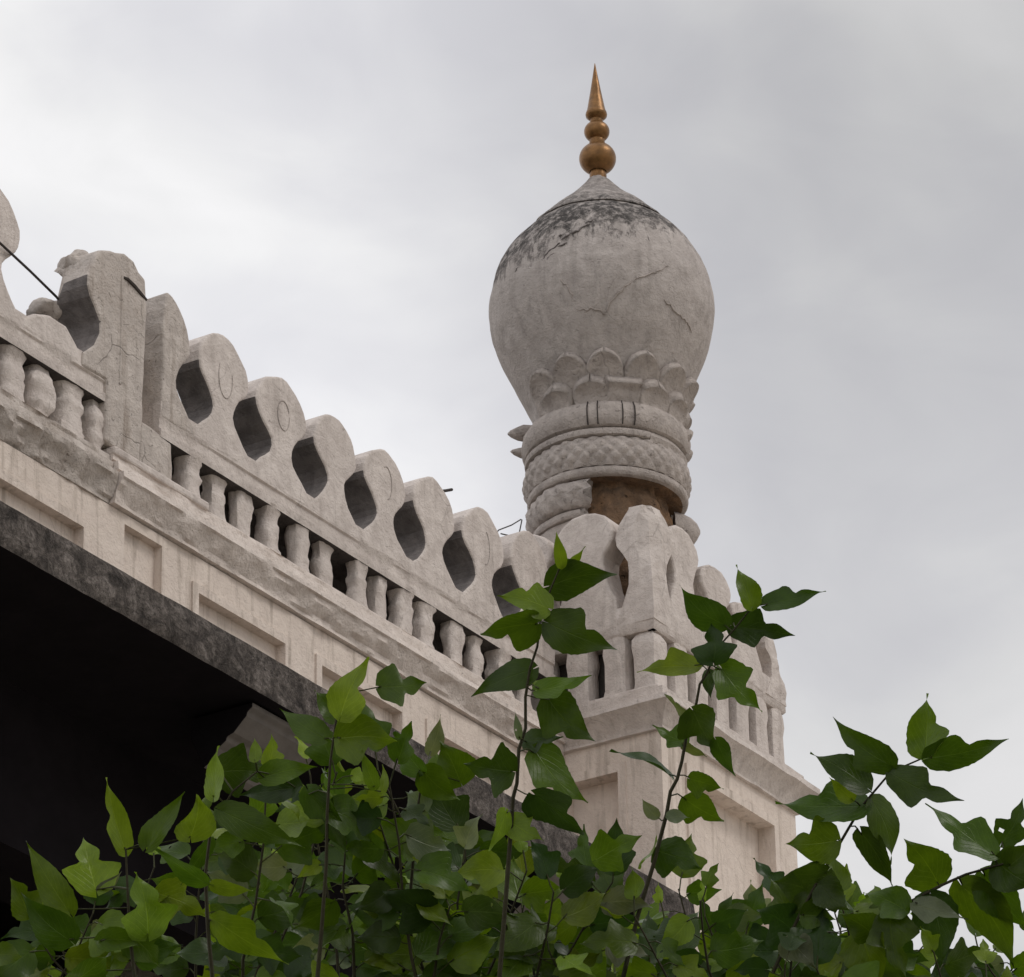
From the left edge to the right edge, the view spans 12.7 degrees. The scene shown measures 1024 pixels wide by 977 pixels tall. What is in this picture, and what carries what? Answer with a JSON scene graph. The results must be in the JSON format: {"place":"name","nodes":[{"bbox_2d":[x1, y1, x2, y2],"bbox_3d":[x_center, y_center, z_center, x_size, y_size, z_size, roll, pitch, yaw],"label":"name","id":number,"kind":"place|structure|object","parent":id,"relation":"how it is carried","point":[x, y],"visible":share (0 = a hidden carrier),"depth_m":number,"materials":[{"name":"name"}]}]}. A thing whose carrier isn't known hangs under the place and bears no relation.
{"place":"outdoors","nodes":[
{"label":"outdoors","id":0,"kind":"place"},
{"bbox_2d":[0,0,1023,972],"label":"sky","id":1,"kind":"structure","parent":0,"point":[337,192],"materials":[{"name":"grey"}]},
{"label":"ground","id":2,"kind":"structure","parent":0,"visible":0},
{"bbox_2d":[0,189,694,976],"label":"mosque","id":3,"kind":"structure","parent":2,"relation":"on","point":[224,555],"depth_m":23.49,"materials":[{"name":"grey stone"}]},
{"bbox_2d":[0,242,58,299],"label":"cable","id":4,"kind":"object","parent":3,"relation":"attached to","point":[30,271],"visible":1,"depth_m":23.09,"materials":[{"name":"metal"}]},
{"bbox_2d":[443,488,452,491],"bbox_3d":[-0.389,0.013,26.283,0.017,0.096,0.173,-16,-30,28],"label":"iron spike","id":5,"kind":"object","parent":3,"relation":"attached to","point":[448,490],"visible":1,"depth_m":26.31,"materials":[{"name":"metal"}]},
{"bbox_2d":[497,519,521,534],"bbox_3d":[-0.025,0.227,26.857,0.024,0.229,0.333,-14,-29,25],"label":"wire loop","id":6,"kind":"object","parent":3,"relation":"attached to","point":[511,525],"visible":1,"depth_m":26.90,"materials":[{"name":"grey metal"}]},
{"bbox_2d":[489,64,819,965],"bbox_3d":[0.688,4.854,25.564,1.744,16.787,1.813,-16,-30,28],"label":"minaret","id":7,"kind":"object","parent":2,"relation":"on","point":[601,310],"visible":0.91,"depth_m":27.47,"materials":[{"name":"grey stone"}]},
{"label":"lawn","id":8,"kind":"structure","parent":0,"visible":0},
{"bbox_2d":[0,532,1023,976],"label":"mulberry tree","id":9,"kind":"object","parent":8,"relation":"on","point":[266,918],"visible":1,"depth_m":8.49,"materials":[{"name":"green plant"}]}
]}

